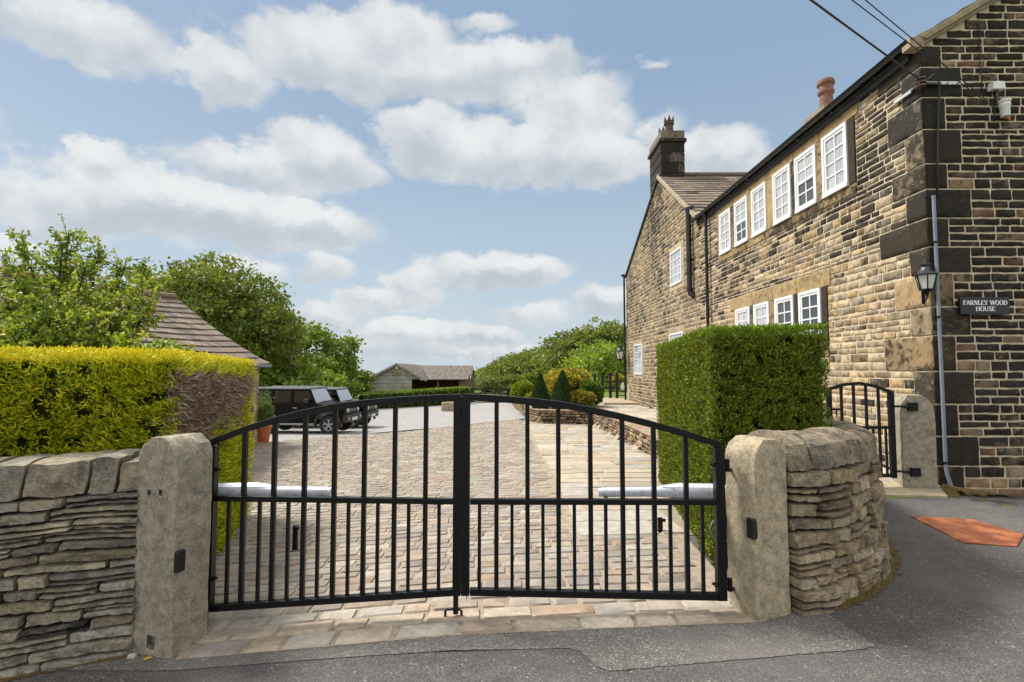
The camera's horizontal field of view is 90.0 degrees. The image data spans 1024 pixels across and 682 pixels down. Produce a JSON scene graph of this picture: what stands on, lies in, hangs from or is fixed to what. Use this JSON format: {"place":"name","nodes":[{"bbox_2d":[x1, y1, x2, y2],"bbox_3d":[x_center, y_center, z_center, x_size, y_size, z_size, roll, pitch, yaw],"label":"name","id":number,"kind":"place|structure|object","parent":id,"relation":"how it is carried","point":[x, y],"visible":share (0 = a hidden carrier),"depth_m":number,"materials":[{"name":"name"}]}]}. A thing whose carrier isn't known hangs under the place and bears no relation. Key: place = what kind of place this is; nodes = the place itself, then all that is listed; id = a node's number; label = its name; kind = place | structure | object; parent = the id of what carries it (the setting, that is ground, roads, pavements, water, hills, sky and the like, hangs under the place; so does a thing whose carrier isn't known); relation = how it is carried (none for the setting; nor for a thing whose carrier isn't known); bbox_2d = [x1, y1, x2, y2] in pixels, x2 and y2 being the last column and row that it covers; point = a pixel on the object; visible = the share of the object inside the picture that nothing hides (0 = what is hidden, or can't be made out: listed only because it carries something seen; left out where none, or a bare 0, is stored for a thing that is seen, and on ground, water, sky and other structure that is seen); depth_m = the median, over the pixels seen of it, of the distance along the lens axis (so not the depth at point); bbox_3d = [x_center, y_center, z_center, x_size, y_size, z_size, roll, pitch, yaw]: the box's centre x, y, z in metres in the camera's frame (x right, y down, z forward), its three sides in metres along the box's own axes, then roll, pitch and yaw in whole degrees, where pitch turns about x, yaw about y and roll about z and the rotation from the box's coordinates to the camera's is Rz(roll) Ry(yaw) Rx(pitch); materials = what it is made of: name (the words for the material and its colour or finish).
{"place":"outdoors","nodes":[
{"label":"outdoors","id":0,"kind":"place"},
{"bbox_2d":[269,402,524,441],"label":"gravel yard","id":1,"kind":"structure","parent":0,"point":[410,418],"depth_m":25.65,"materials":[{"name":"gravel"}]},
{"bbox_2d":[257,389,274,442],"bbox_3d":[-7.246,2.144,14.933,0.636,1.640,0.667,0,-3,0],"label":"potted plant","id":2,"kind":"object","parent":1,"relation":"on","point":[264,413],"visible":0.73,"depth_m":14.83,"materials":[{"name":"green plant"}]},
{"bbox_2d":[258,386,361,433],"bbox_3d":[-7.625,2.520,18.918,3.735,1.685,1.860,0,-3,3],"label":"parked car","id":3,"kind":"object","parent":1,"relation":"on","point":[288,399],"visible":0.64,"depth_m":18.25,"materials":[{"name":"black paint"}]},
{"bbox_2d":[293,387,378,427],"bbox_3d":[-7.750,2.833,21.906,3.735,1.685,1.860,0,-3,3],"label":"parked car","id":4,"kind":"object","parent":1,"relation":"on","point":[341,394],"visible":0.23,"depth_m":21.50,"materials":[{"name":"black paint"}]},
{"bbox_2d":[441,402,452,410],"bbox_3d":[-3.996,4.279,32.829,1.071,0.772,0.650,0,-3,0],"label":"boulder","id":5,"kind":"object","parent":1,"relation":"on","point":[446,406],"visible":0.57,"depth_m":32.54,"materials":[{"name":"stone"}]},
{"bbox_2d":[253,420,633,481],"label":"driveway","id":6,"kind":"structure","parent":0,"point":[536,449],"depth_m":11.34,"materials":[{"name":"stone"}]},
{"bbox_2d":[175,419,759,659],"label":"driveway","id":7,"kind":"structure","parent":0,"point":[384,614],"depth_m":4.40,"materials":[{"name":"stone"}]},
{"bbox_2d":[290,525,299,551],"bbox_3d":[-2.096,1.913,4.952,0.100,0.251,0.070,0,-3,0],"label":"gate stop","id":8,"kind":"object","parent":7,"relation":"on","point":[296,528],"visible":0.81,"depth_m":4.94,"materials":[{"name":"black paint"}]},
{"bbox_2d":[444,608,462,616],"bbox_3d":[-0.376,1.750,3.283,0.120,0.074,0.016,0,-3,0],"label":"floor catch","id":9,"kind":"object","parent":7,"relation":"on","point":[451,609],"visible":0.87,"depth_m":3.28,"materials":[{"name":"black paint"}]},
{"bbox_2d":[63,612,875,670],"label":"road","id":10,"kind":"structure","parent":0,"point":[619,649],"depth_m":2.95,"materials":[{"name":"asphalt"}]},
{"bbox_2d":[127,653,136,658],"bbox_3d":[-2.273,1.886,3.063,0.050,0.027,0.033,0,-3,0],"label":"pebble","id":11,"kind":"object","parent":10,"relation":"on","point":[131,655],"visible":1,"depth_m":3.05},
{"bbox_2d":[0,0,976,372],"label":"sky","id":12,"kind":"structure","parent":0,"point":[432,182],"materials":[{"name":"blue"}]},
{"bbox_2d":[5,634,1023,681],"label":"road","id":13,"kind":"structure","parent":0,"point":[952,658],"depth_m":2.73,"materials":[{"name":"asphalt"}]},
{"bbox_2d":[0,655,124,681],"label":"moss","id":14,"kind":"object","parent":13,"relation":"on","point":[7,679],"visible":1,"depth_m":2.96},
{"bbox_2d":[52,488,1023,671],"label":"road","id":15,"kind":"structure","parent":0,"point":[942,584],"depth_m":3.72,"materials":[{"name":"asphalt"}]},
{"bbox_2d":[0,483,1021,678],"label":"weeds","id":16,"kind":"object","parent":15,"relation":"on","point":[943,486],"visible":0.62,"depth_m":3.50,"materials":[{"name":"green plant"}]},
{"bbox_2d":[835,539,901,610],"bbox_3d":[3.169,1.777,4.587,0.554,0.015,3.520,-2,-4,32],"label":"moss","id":17,"kind":"object","parent":15,"relation":"on","point":[896,561],"visible":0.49,"depth_m":3.60,"materials":[{"name":"plant"}]},
{"bbox_2d":[882,481,947,497],"bbox_3d":[4.643,1.837,6.320,1.408,0.129,0.504,0,-3,6],"label":"threshold","id":18,"kind":"object","parent":15,"relation":"on","point":[890,489],"visible":0.33,"depth_m":6.18,"materials":[{"name":"stone"}]},
{"bbox_2d":[893,394,937,488],"bbox_3d":[5.072,1.308,6.476,0.372,1.258,0.317,-1,-3,15],"label":"gatepost","id":19,"kind":"object","parent":18,"relation":"on","point":[915,441],"visible":0.65,"depth_m":6.34,"materials":[{"name":"stone"}]},
{"bbox_2d":[826,382,920,477],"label":"garden gate","id":20,"kind":"structure","parent":19,"relation":"attached to","point":[891,438],"depth_m":6.42,"materials":[{"name":"metal"}]},
{"bbox_2d":[911,516,1023,546],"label":"rusty plate","id":21,"kind":"object","parent":15,"relation":"on","point":[969,531],"visible":1,"depth_m":4.73,"materials":[{"name":"metal"}]},
{"bbox_2d":[943,484,1023,497],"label":"moss","id":22,"kind":"object","parent":15,"relation":"on","point":[949,491],"visible":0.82,"depth_m":6.34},
{"bbox_2d":[530,424,683,535],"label":"path","id":23,"kind":"structure","parent":0,"point":[574,483],"depth_m":8.46,"materials":[{"name":"stone"}]},
{"bbox_2d":[657,517,665,532],"bbox_3d":[1.432,1.780,4.949,0.100,0.145,0.070,0,-3,0],"label":"gate stop","id":24,"kind":"object","parent":23,"relation":"on","point":[660,520],"visible":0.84,"depth_m":4.93,"materials":[{"name":"black paint"}]},
{"bbox_2d":[604,392,627,398],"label":"lawn","id":25,"kind":"structure","parent":0,"point":[606,394],"depth_m":33.63,"materials":[{"name":"green plant"}]},
{"bbox_2d":[612,373,623,384],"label":"shrub","id":26,"kind":"object","parent":25,"relation":"on","point":[620,377],"visible":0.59,"depth_m":31.72,"materials":[{"name":"yellow plant"}]},
{"bbox_2d":[541,463,694,537],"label":"path","id":27,"kind":"structure","parent":0,"point":[567,519],"depth_m":5.61,"materials":[{"name":"stone"}]},
{"bbox_2d":[234,373,1013,535],"bbox_3d":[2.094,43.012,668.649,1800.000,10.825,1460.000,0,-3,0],"label":"ground","id":28,"kind":"structure","parent":0,"point":[980,499],"depth_m":19.08,"materials":[{"name":"green plant"}]},
{"bbox_2d":[0,449,139,677],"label":"dry stone wall","id":29,"kind":"structure","parent":28,"relation":"on","point":[68,541],"depth_m":3.06,"materials":[{"name":"stone"}]},
{"bbox_2d":[0,213,167,360],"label":"fruit tree","id":30,"kind":"object","parent":28,"relation":"on","point":[61,314],"visible":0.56,"depth_m":6.66,"materials":[{"name":"green plant"}]},
{"bbox_2d":[0,344,259,555],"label":"golden hedge","id":31,"kind":"object","parent":28,"relation":"on","point":[59,400],"visible":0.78,"depth_m":3.69,"materials":[{"name":"yellow plant"}]},
{"bbox_2d":[0,266,271,443],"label":"stone barn","id":32,"kind":"structure","parent":28,"relation":"on","point":[183,325],"depth_m":12.86,"materials":[{"name":"stone"}]},
{"bbox_2d":[123,262,186,298],"bbox_3d":[-23.442,-0.159,33.164,7.637,9.999,5.894,2,-4,-32],"label":"broadleaf tree","id":33,"kind":"object","parent":28,"relation":"on","point":[144,268],"visible":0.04,"depth_m":32.67,"materials":[{"name":"green plant"}]},
{"bbox_2d":[137,337,195,361],"bbox_3d":[-3.781,1.158,5.379,0.831,2.427,0.644,0,-3,0],"label":"shrub","id":34,"kind":"object","parent":28,"relation":"on","point":[163,342],"visible":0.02,"depth_m":5.43,"materials":[{"name":"green plant"}]},
{"bbox_2d":[131,433,212,658],"bbox_3d":[-2.114,1.292,3.302,0.346,1.383,0.412,-1,-3,20],"label":"gatepost","id":35,"kind":"object","parent":28,"relation":"on","point":[174,487],"visible":0.91,"depth_m":3.13,"materials":[{"name":"stone"}]},
{"bbox_2d":[174,549,185,572],"bbox_3d":[-2.013,1.327,3.091,0.050,0.124,0.055,-1,-3,20],"label":"photocell","id":36,"kind":"object","parent":35,"relation":"attached to","point":[179,560],"visible":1,"depth_m":3.07,"materials":[{"name":"black plastic"}]},
{"bbox_2d":[218,482,330,495],"bbox_3d":[-1.744,1.030,3.505,0.999,0.100,0.141,0,-3,0],"label":"gate opener","id":37,"kind":"object","parent":35,"relation":"attached to","point":[254,488],"visible":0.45,"depth_m":3.50,"materials":[{"name":"silver metal"}]},
{"bbox_2d":[208,394,461,614],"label":"driveway gate","id":38,"kind":"structure","parent":35,"relation":"attached to","point":[333,499],"depth_m":3.34,"materials":[{"name":"metal"}]},
{"bbox_2d":[136,250,313,386],"bbox_3d":[-14.904,-0.137,26.269,9.843,9.146,9.070,0,-3,0],"label":"sycamore tree","id":39,"kind":"object","parent":28,"relation":"on","point":[215,296],"visible":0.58,"depth_m":24.86,"materials":[{"name":"green plant"}]},
{"bbox_2d":[219,286,325,371],"bbox_3d":[-14.562,0.686,29.956,8.741,7.927,6.434,0,-3,0],"label":"broadleaf tree","id":40,"kind":"object","parent":28,"relation":"on","point":[298,319],"visible":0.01,"depth_m":29.50,"materials":[{"name":"green plant"}]},
{"bbox_2d":[258,360,354,386],"bbox_3d":[-11.543,2.726,26.946,5.912,3.477,5.161,0,-3,0],"label":"broadleaf tree","id":41,"kind":"object","parent":28,"relation":"on","point":[304,375],"visible":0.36,"depth_m":26.23,"materials":[{"name":"green plant"}]},
{"bbox_2d":[268,320,366,384],"bbox_3d":[-14.275,1.748,35.763,7.616,6.473,6.932,0,-3,0],"label":"broadleaf tree","id":42,"kind":"object","parent":28,"relation":"on","point":[337,361],"visible":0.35,"depth_m":35.61,"materials":[{"name":"green plant"}]},
{"bbox_2d":[313,356,364,398],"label":"broadleaf tree","id":43,"kind":"object","parent":28,"relation":"on","point":[355,388],"visible":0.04,"depth_m":43.21,"materials":[{"name":"green plant"}]},
{"bbox_2d":[349,370,377,397],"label":"broadleaf tree","id":44,"kind":"object","parent":28,"relation":"on","point":[364,379],"visible":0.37,"depth_m":51.30,"materials":[{"name":"green plant"}]},
{"bbox_2d":[357,386,470,408],"bbox_3d":[-6.793,4.187,37.435,9.453,1.667,1.236,3,-4,-45],"label":"hedge","id":45,"kind":"object","parent":28,"relation":"on","point":[428,391],"visible":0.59,"depth_m":36.68,"materials":[{"name":"green plant"}]},
{"bbox_2d":[365,363,474,394],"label":"timber stable","id":46,"kind":"structure","parent":28,"relation":"on","point":[430,376],"depth_m":56.53,"materials":[{"name":"wood"}]},
{"bbox_2d":[392,372,400,375],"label":"wooden panel","id":47,"kind":"object","parent":46,"relation":"attached to","point":[396,373],"visible":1,"depth_m":54.86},
{"bbox_2d":[475,374,500,391],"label":"woodland tree","id":48,"kind":"object","parent":28,"relation":"on","point":[482,384],"visible":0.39,"depth_m":77.14,"materials":[{"name":"green plant"}]},
{"bbox_2d":[474,361,515,379],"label":"woodland tree","id":49,"kind":"object","parent":28,"relation":"on","point":[479,374],"visible":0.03,"depth_m":90.89,"materials":[{"name":"green plant"}]},
{"bbox_2d":[485,371,530,392],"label":"woodland tree","id":50,"kind":"object","parent":28,"relation":"on","point":[503,382],"visible":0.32,"depth_m":63.69,"materials":[{"name":"green plant"}]},
{"bbox_2d":[482,355,535,376],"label":"woodland tree","id":51,"kind":"object","parent":28,"relation":"on","point":[487,370],"visible":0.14,"depth_m":82.65,"materials":[{"name":"green plant"}]},
{"bbox_2d":[497,347,546,375],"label":"woodland tree","id":52,"kind":"object","parent":28,"relation":"on","point":[507,365],"visible":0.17,"depth_m":76.27,"materials":[{"name":"green plant"}]},
{"bbox_2d":[504,365,558,392],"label":"woodland tree","id":53,"kind":"object","parent":28,"relation":"on","point":[533,375],"visible":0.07,"depth_m":55.09,"materials":[{"name":"green plant"}]},
{"bbox_2d":[513,346,557,372],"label":"woodland tree","id":54,"kind":"object","parent":28,"relation":"on","point":[524,356],"visible":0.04,"depth_m":71.20,"materials":[{"name":"green plant"}]},
{"bbox_2d":[512,403,593,424],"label":"garden wall","id":55,"kind":"structure","parent":28,"relation":"on","point":[545,416],"depth_m":19.07,"materials":[{"name":"stone"}]},
{"bbox_2d":[515,337,593,370],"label":"woodland tree","id":56,"kind":"object","parent":28,"relation":"on","point":[530,354],"visible":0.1,"depth_m":69.86,"materials":[{"name":"green plant"}]},
{"bbox_2d":[522,322,626,385],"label":"woodland tree","id":57,"kind":"object","parent":28,"relation":"on","point":[537,363],"visible":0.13,"depth_m":62.82,"materials":[{"name":"green plant"}]},
{"bbox_2d":[543,355,614,386],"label":"woodland tree","id":58,"kind":"object","parent":28,"relation":"on","point":[561,365],"visible":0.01,"depth_m":49.12,"materials":[{"name":"green plant"}]},
{"bbox_2d":[552,320,626,373],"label":"woodland tree","id":59,"kind":"object","parent":28,"relation":"on","point":[611,328],"visible":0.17,"depth_m":59.52,"materials":[{"name":"green plant"}]},
{"bbox_2d":[554,315,626,373],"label":"woodland tree","id":60,"kind":"object","parent":28,"relation":"on","point":[573,351],"visible":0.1,"depth_m":60.03,"materials":[{"name":"green plant"}]},
{"bbox_2d":[558,338,627,391],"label":"woodland tree","id":61,"kind":"object","parent":28,"relation":"on","point":[593,358],"visible":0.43,"depth_m":44.07,"materials":[{"name":"green plant"}]},
{"bbox_2d":[593,372,623,397],"bbox_3d":[4.554,2.346,26.637,1.026,1.497,2.598,2,-4,-36],"label":"timber fence","id":62,"kind":"object","parent":28,"relation":"on","point":[610,381],"visible":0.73,"depth_m":25.85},
{"bbox_2d":[600,397,639,404],"bbox_3d":[4.751,2.871,24.165,1.550,0.180,4.200,0,-3,0],"label":"terrace step","id":63,"kind":"object","parent":28,"relation":"on","point":[614,401],"visible":0.64,"depth_m":23.00,"materials":[{"name":"stone"}]},
{"bbox_2d":[593,414,659,459],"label":"garden wall","id":64,"kind":"structure","parent":28,"relation":"on","point":[637,433],"depth_m":12.12,"materials":[{"name":"stone"}]},
{"bbox_2d":[655,321,833,565],"bbox_3d":[2.369,0.931,5.794,1.120,2.068,3.776,-1,-3,9],"label":"green hedge","id":65,"kind":"object","parent":28,"relation":"on","point":[725,385],"visible":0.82,"depth_m":4.21,"materials":[{"name":"green plant"}]},
{"bbox_2d":[725,435,790,621],"bbox_3d":[1.554,1.235,3.385,0.285,1.209,0.414,1,-3,-23],"label":"gatepost","id":66,"kind":"object","parent":28,"relation":"on","point":[756,488],"visible":0.82,"depth_m":3.22,"materials":[{"name":"stone"}]},
{"bbox_2d":[461,393,734,600],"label":"driveway gate","id":67,"kind":"structure","parent":66,"relation":"attached to","point":[723,582],"depth_m":3.29,"materials":[{"name":"metal"}]},
{"bbox_2d":[597,483,725,497],"bbox_3d":[1.086,1.015,3.437,1.009,0.100,0.141,0,-3,0],"label":"gate opener","id":68,"kind":"object","parent":66,"relation":"attached to","point":[696,490],"visible":0.66,"depth_m":3.43,"materials":[{"name":"silver metal"}]},
{"bbox_2d":[746,517,757,539],"bbox_3d":[1.494,1.163,3.180,0.050,0.124,0.055,1,-3,-22],"label":"photocell","id":69,"kind":"object","parent":66,"relation":"attached to","point":[751,527],"visible":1,"depth_m":3.16,"materials":[{"name":"black plastic"}]},
{"bbox_2d":[748,419,892,615],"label":"curved stone wall","id":70,"kind":"structure","parent":28,"relation":"on","point":[839,549],"depth_m":3.40,"materials":[{"name":"stone"}]},
{"bbox_2d":[621,0,1023,493],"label":"stone house","id":71,"kind":"structure","parent":28,"relation":"on","point":[823,214],"depth_m":7.46,"materials":[{"name":"brown stone"}]},
{"bbox_2d":[615,343,625,365],"bbox_3d":[5.144,0.652,24.243,0.565,1.106,0.461,0,-3,0],"label":"wall lantern","id":72,"kind":"object","parent":71,"relation":"attached to","point":[620,351],"depth_m":24.16,"materials":[{"name":"grey metal"}]},
{"bbox_2d":[634,343,642,374],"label":"window","id":73,"kind":"structure","parent":71,"relation":"in","point":[638,364],"depth_m":22.24,"materials":[{"name":"glass"}]},
{"bbox_2d":[670,246,681,286],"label":"window","id":74,"kind":"structure","parent":71,"relation":"in","point":[676,256],"depth_m":17.05,"materials":[{"name":"white paint"}]},
{"bbox_2d":[669,331,682,340],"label":"window","id":75,"kind":"structure","parent":71,"relation":"in","point":[678,334],"depth_m":17.16,"materials":[{"name":"white paint"}]},
{"bbox_2d":[719,207,731,255],"bbox_3d":[5.449,-2.787,13.096,0.057,1.066,0.678,0,-3,0],"label":"window","id":76,"kind":"structure","parent":71,"relation":"in","point":[725,245],"depth_m":13.09,"materials":[{"name":"white paint"}]},
{"bbox_2d":[734,195,748,246],"bbox_3d":[5.446,-2.837,12.176,0.057,1.066,0.685,0,-3,0],"label":"window","id":77,"kind":"structure","parent":71,"relation":"in","point":[741,235],"depth_m":12.17,"materials":[{"name":"white paint"}]},
{"bbox_2d":[735,306,750,325],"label":"window","id":78,"kind":"structure","parent":71,"relation":"in","point":[742,315],"depth_m":12.08,"materials":[{"name":"white paint"}]},
{"bbox_2d":[751,181,766,237],"bbox_3d":[5.443,-2.885,11.291,0.057,1.066,0.654,0,-3,0],"label":"window","id":79,"kind":"structure","parent":71,"relation":"in","point":[758,195],"depth_m":11.29,"materials":[{"name":"white paint"}]},
{"bbox_2d":[753,301,769,324],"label":"window","id":80,"kind":"structure","parent":71,"relation":"in","point":[761,311],"depth_m":11.18,"materials":[{"name":"white paint"}]},
{"bbox_2d":[772,163,792,225],"bbox_3d":[5.440,-2.938,10.324,0.057,1.066,0.666,0,-3,0],"label":"window","id":81,"kind":"structure","parent":71,"relation":"in","point":[781,180],"depth_m":10.31,"materials":[{"name":"white paint"}]},
{"bbox_2d":[774,295,794,324],"bbox_3d":[5.440,-0.353,10.225,0.057,1.050,0.692,0,-3,0],"label":"window","id":82,"kind":"structure","parent":71,"relation":"in","point":[784,312],"depth_m":10.23,"materials":[{"name":"white paint"}]},
{"bbox_2d":[794,144,817,213],"bbox_3d":[5.438,-2.983,9.488,0.057,1.066,0.678,0,-3,0],"label":"window","id":83,"kind":"structure","parent":71,"relation":"in","point":[805,164],"depth_m":9.48,"materials":[{"name":"white paint"}]},
{"bbox_2d":[798,287,821,345],"bbox_3d":[5.438,-0.401,9.344,0.057,1.050,0.686,0,-3,0],"label":"window","id":84,"kind":"structure","parent":71,"relation":"in","point":[809,302],"depth_m":9.34,"materials":[{"name":"white paint"}]},
{"bbox_2d":[821,121,849,198],"bbox_3d":[5.435,-3.029,8.629,0.057,1.066,0.662,0,-3,0],"label":"window","id":85,"kind":"structure","parent":71,"relation":"in","point":[834,146],"depth_m":8.62,"materials":[{"name":"white paint"}]},
{"bbox_2d":[913,259,938,303],"bbox_3d":[5.431,-0.783,6.715,0.281,0.585,0.244,0,-3,0],"label":"wall lantern","id":86,"kind":"object","parent":71,"relation":"attached to","point":[925,276],"depth_m":6.67,"materials":[{"name":"grey metal"}]},
{"bbox_2d":[894,76,963,103],"bbox_3d":[5.554,-3.398,6.841,0.749,0.140,0.490,-3,-4,39],"label":"wall bracket","id":87,"kind":"object","parent":71,"relation":"attached to","point":[921,86],"depth_m":6.78,"materials":[{"name":"metal"}]},
{"bbox_2d":[809,0,920,79],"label":"overhead cable","id":88,"kind":"object","parent":87,"relation":"attached to","point":[856,33],"visible":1,"depth_m":5.50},
{"bbox_2d":[918,73,939,197],"bbox_3d":[5.499,-2.691,6.689,0.345,1.633,0.101,1,-3,-17],"label":"cable","id":89,"kind":"object","parent":87,"relation":"attached to","point":[937,143],"visible":1,"depth_m":6.74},
{"bbox_2d":[930,195,952,485],"bbox_3d":[5.526,-0.017,6.594,0.120,3.776,0.074,0,-3,0],"label":"conduit pipe","id":90,"kind":"object","parent":71,"relation":"attached to","point":[935,242],"visible":0.96,"depth_m":6.58,"materials":[{"name":"grey plastic"}]},
{"bbox_2d":[934,38,980,48],"bbox_3d":[5.912,-3.971,6.836,0.679,0.149,0.009,0,-3,0],"label":"cable","id":91,"kind":"object","parent":71,"relation":"attached to","point":[959,40],"visible":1,"depth_m":6.84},
{"bbox_2d":[979,21,982,91],"bbox_3d":[6.243,-3.799,6.825,0.030,0.970,0.011,0,-3,0],"label":"cable","id":92,"kind":"object","parent":71,"relation":"attached to","point":[980,57],"visible":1,"depth_m":6.82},
{"bbox_2d":[958,297,1009,314],"bbox_3d":[6.108,-0.455,6.627,0.631,0.224,0.040,0,-3,0],"label":"house sign","id":93,"kind":"object","parent":71,"relation":"attached to","point":[983,305],"visible":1,"depth_m":6.61,"materials":[{"name":"black stone"}]},
{"bbox_2d":[987,81,1005,101],"bbox_3d":[6.401,-3.280,6.762,0.168,0.271,0.090,0,-3,0],"label":"sensor box","id":94,"kind":"object","parent":71,"relation":"attached to","point":[995,87],"visible":1,"depth_m":6.74,"materials":[{"name":"white plastic"}]},
{"bbox_2d":[997,98,1011,120],"bbox_3d":[6.481,-3.040,6.714,0.173,0.260,0.134,0,-3,0],"label":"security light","id":95,"kind":"object","parent":71,"relation":"attached to","point":[1004,105],"visible":1,"depth_m":6.68,"materials":[{"name":"white plastic"}]},
{"bbox_2d":[852,0,994,108],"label":"overhead cable","id":96,"kind":"object","parent":95,"relation":"attached to","point":[920,52],"visible":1,"depth_m":5.71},
{"bbox_2d":[865,0,995,107],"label":"overhead cable","id":97,"kind":"object","parent":95,"relation":"attached to","point":[927,51],"visible":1,"depth_m":5.72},
{"label":"flower bed","id":98,"kind":"structure","parent":28,"relation":"on","visible":0},
{"bbox_2d":[509,379,533,404],"bbox_3d":[0.529,2.498,24.913,1.349,1.290,1.142,0,-3,0],"label":"shrub","id":99,"kind":"object","parent":98,"relation":"on","point":[522,388],"visible":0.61,"depth_m":24.59,"materials":[{"name":"green plant"}]},
{"bbox_2d":[530,373,549,408],"bbox_3d":[1.124,2.016,20.219,0.842,1.551,0.846,0,-3,0],"label":"cone conifer","id":100,"kind":"object","parent":98,"relation":"on","point":[539,390],"visible":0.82,"depth_m":20.02,"materials":[{"name":"green plant"}]},
{"bbox_2d":[550,370,572,409],"bbox_3d":[1.980,1.932,19.811,1.004,1.653,1.018,0,-3,0],"label":"cone conifer","id":101,"kind":"object","parent":98,"relation":"on","point":[562,390],"visible":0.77,"depth_m":19.57,"materials":[{"name":"green plant"}]},
{"bbox_2d":[543,365,593,397],"bbox_3d":[2.418,1.919,21.503,2.360,1.806,1.972,0,-3,0],"label":"shrub","id":102,"kind":"object","parent":98,"relation":"on","point":[576,377],"visible":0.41,"depth_m":21.22,"materials":[{"name":"yellow plant"}]},
{"bbox_2d":[569,389,596,406],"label":"shrub","id":103,"kind":"object","parent":98,"relation":"on","point":[583,397],"visible":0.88,"depth_m":19.35,"materials":[{"name":"yellow plant"}]},
{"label":"gate post","id":104,"kind":"object","parent":28,"relation":"on","visible":0},
{"bbox_2d":[473,389,505,402],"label":"field gate","id":105,"kind":"structure","parent":104,"relation":"attached to","point":[489,393],"depth_m":41.61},
{"bbox_2d":[592,404,942,487],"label":"terrace","id":106,"kind":"structure","parent":0,"point":[642,412],"depth_m":17.92,"materials":[{"name":"stone"}]},
{"bbox_2d":[578,379,604,406],"bbox_3d":[3.141,2.107,20.525,1.131,1.131,0.947,0,-3,0],"label":"shrub","id":107,"kind":"object","parent":106,"relation":"on","point":[595,388],"visible":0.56,"depth_m":20.28,"materials":[{"name":"green plant"}]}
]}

